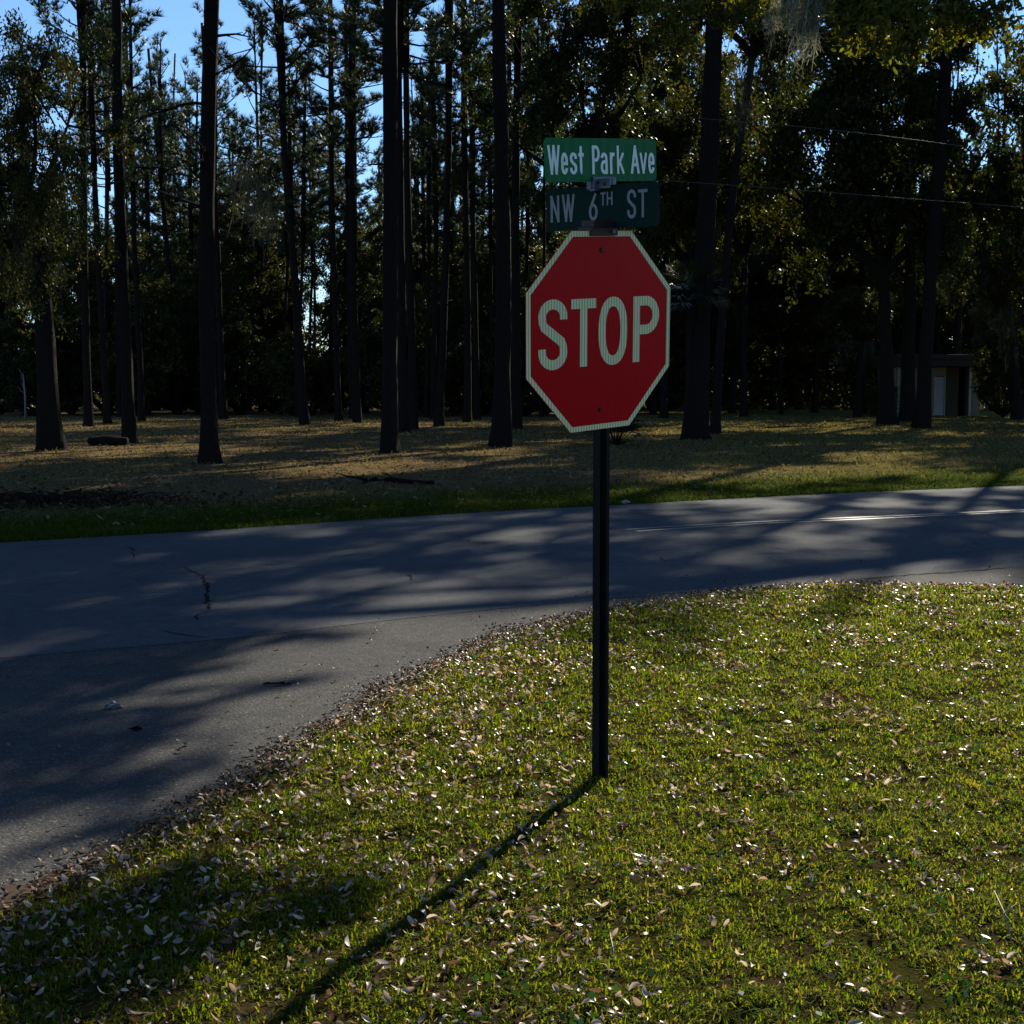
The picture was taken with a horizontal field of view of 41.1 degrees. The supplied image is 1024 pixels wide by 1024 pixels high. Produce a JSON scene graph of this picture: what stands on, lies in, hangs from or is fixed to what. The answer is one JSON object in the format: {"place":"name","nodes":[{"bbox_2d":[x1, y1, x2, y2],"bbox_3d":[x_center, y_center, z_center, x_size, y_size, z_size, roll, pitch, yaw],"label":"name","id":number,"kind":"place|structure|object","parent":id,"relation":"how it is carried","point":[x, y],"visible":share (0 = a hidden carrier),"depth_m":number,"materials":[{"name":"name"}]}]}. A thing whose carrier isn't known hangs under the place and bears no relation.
{"place":"outdoors","nodes":[
{"label":"outdoors","id":0,"kind":"place"},
{"bbox_2d":[0,485,1023,657],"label":"road","id":1,"kind":"structure","parent":0,"point":[268,580],"depth_m":12.80,"materials":[{"name":"grey asphalt"}]},
{"bbox_2d":[0,566,1023,896],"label":"side street","id":2,"kind":"structure","parent":0,"point":[48,702],"depth_m":6.89,"materials":[{"name":"grey asphalt"}]},
{"bbox_2d":[0,584,969,914],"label":"lawn edge soil","id":3,"kind":"structure","parent":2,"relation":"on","point":[134,836],"depth_m":5.42,"materials":[{"name":"brown soil"}]},
{"bbox_2d":[0,392,1023,541],"bbox_3d":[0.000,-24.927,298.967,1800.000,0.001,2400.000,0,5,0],"label":"ground","id":4,"kind":"structure","parent":0,"point":[251,487],"depth_m":31.94,"materials":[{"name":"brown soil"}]},
{"bbox_2d":[0,200,68,411],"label":"oak tree","id":5,"kind":"object","parent":4,"relation":"on","point":[3,305],"visible":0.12,"depth_m":102.28,"materials":[{"name":"green plant"}]},
{"bbox_2d":[0,306,98,415],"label":"shrub","id":6,"kind":"object","parent":4,"relation":"on","point":[17,333],"visible":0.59,"depth_m":86.61,"materials":[{"name":"green plant"}]},
{"bbox_2d":[0,7,137,450],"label":"oak tree","id":7,"kind":"object","parent":4,"relation":"on","point":[18,176],"visible":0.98,"depth_m":36.08,"materials":[{"name":"green plant"}]},
{"bbox_2d":[3,0,144,423],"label":"pine tree","id":8,"kind":"object","parent":4,"relation":"on","point":[106,403],"visible":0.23,"depth_m":65.00,"materials":[{"name":"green plant"}]},
{"bbox_2d":[5,0,164,426],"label":"pine tree","id":9,"kind":"object","parent":4,"relation":"on","point":[82,10],"visible":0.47,"depth_m":60.35,"materials":[{"name":"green plant"}]},
{"bbox_2d":[0,211,181,407],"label":"oak tree","id":10,"kind":"object","parent":4,"relation":"on","point":[71,266],"visible":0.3,"depth_m":94.60,"materials":[{"name":"green plant"}]},
{"bbox_2d":[44,0,147,414],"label":"pine tree","id":11,"kind":"object","parent":4,"relation":"on","point":[127,186],"visible":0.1,"depth_m":91.13,"materials":[{"name":"green plant"}]},
{"bbox_2d":[57,0,138,442],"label":"pine tree","id":12,"kind":"object","parent":4,"relation":"on","point":[128,423],"visible":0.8,"depth_m":41.49,"materials":[{"name":"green plant"}]},
{"bbox_2d":[53,0,162,415],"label":"pine tree","id":13,"kind":"object","parent":4,"relation":"on","point":[107,178],"visible":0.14,"depth_m":84.73,"materials":[{"name":"green plant"}]},
{"bbox_2d":[65,1,159,416],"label":"pine tree","id":14,"kind":"object","parent":4,"relation":"on","point":[118,372],"visible":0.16,"depth_m":83.20,"materials":[{"name":"green plant"}]},
{"bbox_2d":[73,0,171,421],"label":"pine tree","id":15,"kind":"object","parent":4,"relation":"on","point":[131,167],"visible":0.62,"depth_m":70.37,"materials":[{"name":"green plant"}]},
{"bbox_2d":[102,139,182,409],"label":"pine tree","id":16,"kind":"object","parent":4,"relation":"on","point":[148,222],"visible":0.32,"depth_m":110.98,"materials":[{"name":"green plant"}]},
{"bbox_2d":[0,485,290,512],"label":"brush pile","id":17,"kind":"object","parent":4,"relation":"on","point":[52,498],"visible":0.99,"depth_m":19.30,"materials":[{"name":"brown plant"}]},
{"bbox_2d":[123,29,199,414],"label":"pine tree","id":18,"kind":"object","parent":4,"relation":"on","point":[177,401],"visible":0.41,"depth_m":90.23,"materials":[{"name":"green plant"}]},
{"bbox_2d":[125,32,198,409],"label":"pine tree","id":19,"kind":"object","parent":4,"relation":"on","point":[167,131],"visible":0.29,"depth_m":109.84,"materials":[{"name":"green plant"}]},
{"bbox_2d":[155,55,220,409],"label":"pine tree","id":20,"kind":"object","parent":4,"relation":"on","point":[179,234],"visible":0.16,"depth_m":111.82,"materials":[{"name":"green plant"}]},
{"bbox_2d":[140,94,243,262],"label":"pine tree","id":21,"kind":"object","parent":4,"relation":"on","point":[190,228],"visible":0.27,"depth_m":101.79,"materials":[{"name":"green plant"}]},
{"bbox_2d":[128,0,258,463],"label":"pine tree","id":22,"kind":"object","parent":4,"relation":"on","point":[209,449],"visible":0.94,"depth_m":29.69,"materials":[{"name":"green plant"}]},
{"bbox_2d":[229,172,292,262],"bbox_3d":[-5.660,-6.272,29.705,1.326,2.136,1.420,-5,7,-43],"label":"spanish moss","id":23,"kind":"object","parent":22,"relation":"hanging from","point":[259,197],"visible":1,"depth_m":29.59,"materials":[{"name":"grey plant"}]},
{"bbox_2d":[158,0,248,216],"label":"pine tree","id":24,"kind":"object","parent":4,"relation":"on","point":[225,91],"visible":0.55,"depth_m":89.26,"materials":[{"name":"green plant"}]},
{"bbox_2d":[146,6,280,418],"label":"pine tree","id":25,"kind":"object","parent":4,"relation":"on","point":[223,407],"visible":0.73,"depth_m":76.83,"materials":[{"name":"green plant"}]},
{"bbox_2d":[162,165,314,411],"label":"oak tree","id":26,"kind":"object","parent":4,"relation":"on","point":[273,276],"visible":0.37,"depth_m":100.50,"materials":[{"name":"green plant"}]},
{"bbox_2d":[189,0,346,424],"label":"pine tree","id":27,"kind":"object","parent":4,"relation":"on","point":[311,33],"visible":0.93,"depth_m":62.97,"materials":[{"name":"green plant"}]},
{"bbox_2d":[217,2,319,412],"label":"pine tree","id":28,"kind":"object","parent":4,"relation":"on","point":[235,136],"visible":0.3,"depth_m":99.16,"materials":[{"name":"green plant"}]},
{"bbox_2d":[247,62,335,416],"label":"pine tree","id":29,"kind":"object","parent":4,"relation":"on","point":[261,127],"visible":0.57,"depth_m":81.36,"materials":[{"name":"green plant"}]},
{"bbox_2d":[243,32,342,413],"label":"pine tree","id":30,"kind":"object","parent":4,"relation":"on","point":[284,248],"visible":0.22,"depth_m":92.13,"materials":[{"name":"green plant"}]},
{"bbox_2d":[241,56,356,416],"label":"pine tree","id":31,"kind":"object","parent":4,"relation":"on","point":[304,199],"visible":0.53,"depth_m":81.70,"materials":[{"name":"green plant"}]},
{"bbox_2d":[279,126,343,408],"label":"pine tree","id":32,"kind":"object","parent":4,"relation":"on","point":[311,285],"visible":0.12,"depth_m":115.41,"materials":[{"name":"green plant"}]},
{"bbox_2d":[284,346,346,414],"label":"shrub","id":33,"kind":"object","parent":4,"relation":"on","point":[323,399],"visible":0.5,"depth_m":88.91,"materials":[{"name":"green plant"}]},
{"bbox_2d":[252,0,382,421],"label":"pine tree","id":34,"kind":"object","parent":4,"relation":"on","point":[338,413],"visible":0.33,"depth_m":69.95,"materials":[{"name":"green plant"}]},
{"bbox_2d":[293,110,368,412],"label":"pine tree","id":35,"kind":"object","parent":4,"relation":"on","point":[338,229],"visible":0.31,"depth_m":99.60,"materials":[{"name":"green plant"}]},
{"bbox_2d":[306,73,383,399],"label":"pine tree","id":36,"kind":"object","parent":4,"relation":"on","point":[378,182],"visible":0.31,"depth_m":106.19,"materials":[{"name":"green plant"}]},
{"bbox_2d":[310,111,382,410],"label":"pine tree","id":37,"kind":"object","parent":4,"relation":"on","point":[377,228],"visible":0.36,"depth_m":104.85,"materials":[{"name":"green plant"}]},
{"bbox_2d":[285,0,420,422],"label":"pine tree","id":38,"kind":"object","parent":4,"relation":"on","point":[350,103],"visible":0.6,"depth_m":66.56,"materials":[{"name":"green plant"}]},
{"bbox_2d":[297,4,413,418],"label":"pine tree","id":39,"kind":"object","parent":4,"relation":"on","point":[324,160],"visible":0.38,"depth_m":77.12,"materials":[{"name":"green plant"}]},
{"bbox_2d":[304,251,420,412],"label":"oak tree","id":40,"kind":"object","parent":4,"relation":"on","point":[368,295],"visible":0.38,"depth_m":96.35,"materials":[{"name":"green plant"}]},
{"bbox_2d":[299,183,439,404],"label":"oak tree","id":41,"kind":"object","parent":4,"relation":"on","point":[365,254],"visible":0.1,"depth_m":119.11,"materials":[{"name":"green plant"}]},
{"bbox_2d":[361,0,400,453],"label":"pine tree","id":42,"kind":"object","parent":4,"relation":"on","point":[389,440],"visible":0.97,"depth_m":34.56,"materials":[{"name":"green plant"}]},
{"bbox_2d":[308,0,488,432],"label":"pine tree","id":43,"kind":"object","parent":4,"relation":"on","point":[403,21],"visible":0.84,"depth_m":51.53,"materials":[{"name":"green plant"}]},
{"bbox_2d":[373,47,457,314],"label":"pine tree","id":44,"kind":"object","parent":4,"relation":"on","point":[423,219],"visible":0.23,"depth_m":95.02,"materials":[{"name":"green plant"}]},
{"bbox_2d":[357,0,484,429],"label":"pine tree","id":45,"kind":"object","parent":4,"relation":"on","point":[412,376],"visible":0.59,"depth_m":55.13,"materials":[{"name":"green plant"}]},
{"bbox_2d":[406,289,455,413],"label":"shrub","id":46,"kind":"object","parent":4,"relation":"on","point":[422,310],"visible":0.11,"depth_m":91.77,"materials":[{"name":"green plant"}]},
{"bbox_2d":[374,218,488,320],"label":"oak tree","id":47,"kind":"object","parent":4,"relation":"on","point":[414,250],"visible":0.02,"depth_m":107.00,"materials":[{"name":"green plant"}]},
{"bbox_2d":[403,91,469,416],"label":"pine tree","id":48,"kind":"object","parent":4,"relation":"on","point":[429,241],"visible":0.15,"depth_m":82.00,"materials":[{"name":"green plant"}]},
{"bbox_2d":[367,0,513,426],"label":"pine tree","id":49,"kind":"object","parent":4,"relation":"on","point":[439,419],"visible":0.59,"depth_m":60.18,"materials":[{"name":"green plant"}]},
{"bbox_2d":[410,28,486,418],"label":"pine tree","id":50,"kind":"object","parent":4,"relation":"on","point":[433,199],"visible":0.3,"depth_m":76.97,"materials":[{"name":"green plant"}]},
{"bbox_2d":[406,253,495,413],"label":"oak tree","id":51,"kind":"object","parent":4,"relation":"on","point":[456,292],"visible":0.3,"depth_m":94.52,"materials":[{"name":"green plant"}]},
{"bbox_2d":[412,109,492,411],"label":"pine tree","id":52,"kind":"object","parent":4,"relation":"on","point":[452,242],"visible":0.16,"depth_m":100.94,"materials":[{"name":"green plant"}]},
{"bbox_2d":[410,5,511,419],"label":"pine tree","id":53,"kind":"object","parent":4,"relation":"on","point":[478,179],"visible":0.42,"depth_m":74.57,"materials":[{"name":"green plant"}]},
{"bbox_2d":[402,0,534,421],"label":"pine tree","id":54,"kind":"object","parent":4,"relation":"on","point":[465,165],"visible":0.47,"depth_m":68.23,"materials":[{"name":"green plant"}]},
{"bbox_2d":[450,88,529,415],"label":"pine tree","id":55,"kind":"object","parent":4,"relation":"on","point":[490,206],"visible":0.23,"depth_m":84.55,"materials":[{"name":"green plant"}]},
{"bbox_2d":[476,0,520,447],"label":"pine tree","id":56,"kind":"object","parent":4,"relation":"on","point":[500,436],"visible":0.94,"depth_m":38.28,"materials":[{"name":"brown plant"}]},
{"bbox_2d":[1,309,1009,409],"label":"woodland","id":57,"kind":"object","parent":4,"relation":"on","point":[835,398],"visible":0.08,"depth_m":113.33,"materials":[{"name":"green plant"}]},
{"bbox_2d":[461,1,557,330],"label":"pine tree","id":58,"kind":"object","parent":4,"relation":"on","point":[534,171],"visible":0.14,"depth_m":85.30,"materials":[{"name":"green plant"}]},
{"bbox_2d":[0,581,1023,1023],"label":"lawn","id":59,"kind":"structure","parent":4,"relation":"on","point":[904,969],"depth_m":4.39,"materials":[{"name":"plant"}]},
{"bbox_2d":[0,554,1023,1023],"bbox_3d":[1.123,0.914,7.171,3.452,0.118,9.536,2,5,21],"label":"fallen leaves","id":60,"kind":"object","parent":59,"relation":"on","point":[208,952],"visible":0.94,"depth_m":4.83,"materials":[{"name":"brown plant"}]},
{"bbox_2d":[0,581,1023,1023],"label":"ground weeds","id":61,"kind":"object","parent":59,"relation":"on","point":[614,987],"visible":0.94,"depth_m":5.04,"materials":[{"name":"green plant"}]},
{"bbox_2d":[525,138,669,779],"bbox_3d":[0.347,-0.008,5.400,0.595,2.960,0.542,0,5,0],"label":"stop sign","id":62,"kind":"object","parent":59,"relation":"on","point":[597,316],"visible":0.98,"depth_m":5.35,"materials":[{"name":"metal"}]},
{"bbox_2d":[0,460,1023,542],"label":"grass","id":63,"kind":"structure","parent":4,"relation":"on","point":[6,534],"depth_m":19.14,"materials":[{"name":"green plant"}]},
{"bbox_2d":[452,217,576,345],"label":"oak tree","id":64,"kind":"object","parent":4,"relation":"on","point":[485,249],"visible":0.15,"depth_m":98.61,"materials":[{"name":"green plant"}]},
{"bbox_2d":[462,0,575,428],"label":"pine tree","id":65,"kind":"object","parent":4,"relation":"on","point":[516,407],"visible":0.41,"depth_m":56.28,"materials":[{"name":"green plant"}]},
{"bbox_2d":[475,17,568,408],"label":"pine tree","id":66,"kind":"object","parent":4,"relation":"on","point":[535,216],"visible":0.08,"depth_m":88.51,"materials":[{"name":"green plant"}]},
{"bbox_2d":[483,230,572,414],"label":"oak tree","id":67,"kind":"object","parent":4,"relation":"on","point":[535,253],"visible":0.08,"depth_m":90.31,"materials":[{"name":"green plant"}]},
{"bbox_2d":[507,0,595,416],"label":"pine tree","id":68,"kind":"object","parent":4,"relation":"on","point":[540,411],"visible":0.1,"depth_m":81.32,"materials":[{"name":"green plant"}]},
{"bbox_2d":[457,0,673,431],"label":"oak tree","id":69,"kind":"object","parent":4,"relation":"on","point":[568,85],"visible":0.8,"depth_m":51.30,"materials":[{"name":"green plant"}]},
{"bbox_2d":[591,15,742,417],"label":"oak tree","id":70,"kind":"object","parent":4,"relation":"on","point":[676,74],"visible":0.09,"depth_m":76.74,"materials":[{"name":"green plant"}]},
{"bbox_2d":[620,227,756,414],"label":"oak tree","id":71,"kind":"object","parent":4,"relation":"on","point":[674,321],"visible":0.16,"depth_m":91.35,"materials":[{"name":"green plant"}]},
{"bbox_2d":[662,258,735,439],"bbox_3d":[5.909,-5.247,44.688,3.285,6.052,2.926,3,6,29],"label":"palm tree","id":72,"kind":"object","parent":4,"relation":"on","point":[688,303],"visible":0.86,"depth_m":44.49,"materials":[{"name":"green plant"}]},
{"bbox_2d":[625,230,782,382],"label":"oak tree","id":73,"kind":"object","parent":4,"relation":"on","point":[681,346],"visible":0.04,"depth_m":101.56,"materials":[{"name":"green plant"}]},
{"bbox_2d":[609,38,818,290],"bbox_3d":[8.863,-12.974,65.829,11.977,17.707,9.495,0,5,0],"label":"oak tree","id":74,"kind":"object","parent":4,"relation":"on","point":[671,161],"visible":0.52,"depth_m":63.47,"materials":[{"name":"green plant"}]},
{"bbox_2d":[598,0,889,434],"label":"oak tree","id":75,"kind":"object","parent":4,"relation":"on","point":[752,49],"visible":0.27,"depth_m":49.48,"materials":[{"name":"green plant"}]},
{"bbox_2d":[724,59,769,136],"bbox_3d":[8.228,-14.513,47.832,1.814,2.722,1.708,0,5,0],"label":"spanish moss","id":76,"kind":"object","parent":75,"relation":"hanging from","point":[750,76],"visible":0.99,"depth_m":47.95,"materials":[{"name":"grey plant"}]},
{"bbox_2d":[664,47,823,416],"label":"oak tree","id":77,"kind":"object","parent":4,"relation":"on","point":[742,248],"visible":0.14,"depth_m":81.43,"materials":[{"name":"green plant"}]},
{"bbox_2d":[679,0,824,439],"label":"pine tree","id":78,"kind":"object","parent":4,"relation":"on","point":[699,426],"visible":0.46,"depth_m":44.24,"materials":[{"name":"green plant"}]},
{"bbox_2d":[672,223,842,412],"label":"oak tree","id":79,"kind":"object","parent":4,"relation":"on","point":[760,312],"visible":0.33,"depth_m":95.22,"materials":[{"name":"green plant"}]},
{"bbox_2d":[725,171,807,409],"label":"oak tree","id":80,"kind":"object","parent":4,"relation":"on","point":[772,401],"visible":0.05,"depth_m":111.78,"materials":[{"name":"green plant"}]},
{"bbox_2d":[736,158,828,413],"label":"pine tree","id":81,"kind":"object","parent":4,"relation":"on","point":[762,259],"visible":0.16,"depth_m":93.36,"materials":[{"name":"green plant"}]},
{"bbox_2d":[577,0,1023,74],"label":"live oak","id":82,"kind":"object","parent":4,"relation":"on","point":[904,36],"visible":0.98,"depth_m":10.10,"materials":[{"name":"green plant"}]},
{"bbox_2d":[778,0,836,84],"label":"spanish moss","id":83,"kind":"object","parent":82,"relation":"hanging from","point":[811,9],"visible":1,"depth_m":9.99,"materials":[{"name":"grey plant"}]},
{"bbox_2d":[732,178,951,412],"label":"oak tree","id":84,"kind":"object","parent":4,"relation":"on","point":[822,335],"visible":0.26,"depth_m":96.97,"materials":[{"name":"green plant"}]},
{"bbox_2d":[675,0,1023,424],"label":"oak tree","id":85,"kind":"object","parent":4,"relation":"on","point":[857,97],"visible":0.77,"depth_m":61.07,"materials":[{"name":"green plant"}]},
{"bbox_2d":[782,233,936,409],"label":"oak tree","id":86,"kind":"object","parent":4,"relation":"on","point":[918,312],"visible":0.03,"depth_m":114.76,"materials":[{"name":"green plant"}]},
{"bbox_2d":[825,281,903,416],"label":"tree","id":87,"kind":"object","parent":4,"relation":"on","point":[858,309],"visible":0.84,"depth_m":82.06,"materials":[{"name":"green plant"}]},
{"bbox_2d":[911,0,956,428],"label":"pine tree","id":88,"kind":"object","parent":4,"relation":"on","point":[922,417],"visible":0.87,"depth_m":57.55,"materials":[{"name":"brown plant"}]},
{"bbox_2d":[898,2,989,421],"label":"pine tree","id":89,"kind":"object","parent":4,"relation":"on","point":[907,403],"visible":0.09,"depth_m":70.79,"materials":[{"name":"brown plant"}]},
{"bbox_2d":[928,142,1018,353],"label":"oak tree","id":90,"kind":"object","parent":4,"relation":"on","point":[957,343],"visible":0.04,"depth_m":94.39,"materials":[{"name":"green plant"}]},
{"bbox_2d":[935,241,1021,410],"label":"oak tree","id":91,"kind":"object","parent":4,"relation":"on","point":[948,321],"visible":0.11,"depth_m":108.58,"materials":[{"name":"green plant"}]},
{"bbox_2d":[935,198,1023,419],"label":"oak tree","id":92,"kind":"object","parent":4,"relation":"on","point":[1011,286],"visible":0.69,"depth_m":74.80,"materials":[{"name":"green plant"}]},
{"bbox_2d":[956,17,1022,405],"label":"pine tree","id":93,"kind":"object","parent":4,"relation":"on","point":[993,95],"visible":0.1,"depth_m":84.32,"materials":[{"name":"green plant"}]},
{"bbox_2d":[964,330,1023,416],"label":"shrub","id":94,"kind":"object","parent":4,"relation":"on","point":[1004,410],"visible":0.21,"depth_m":82.70,"materials":[{"name":"green plant"}]},
{"bbox_2d":[972,315,1023,411],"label":"shrub","id":95,"kind":"object","parent":4,"relation":"on","point":[998,378],"visible":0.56,"depth_m":79.71,"materials":[{"name":"green plant"}]},
{"bbox_2d":[984,18,1023,276],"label":"oak tree","id":96,"kind":"object","parent":4,"relation":"on","point":[1015,217],"visible":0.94,"depth_m":59.29,"materials":[{"name":"green plant"}]},
{"bbox_2d":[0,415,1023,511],"bbox_3d":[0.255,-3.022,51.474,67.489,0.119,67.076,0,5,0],"label":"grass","id":97,"kind":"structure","parent":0,"point":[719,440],"depth_m":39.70,"materials":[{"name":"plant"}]},
{"bbox_2d":[0,0,1023,384],"label":"sky","id":98,"kind":"structure","parent":0,"point":[180,19],"materials":[{"name":"blue"}]},
{"bbox_2d":[577,413,654,444],"bbox_3d":[3.032,-2.559,40.037,2.595,1.257,2.108,0,5,0],"label":"palmetto","id":99,"kind":"object","parent":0,"point":[631,427],"visible":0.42,"depth_m":39.76,"materials":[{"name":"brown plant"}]},
{"bbox_2d":[873,354,984,415],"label":"building","id":100,"kind":"structure","parent":0,"point":[951,391],"depth_m":87.67,"materials":[{"name":"beige paint"}]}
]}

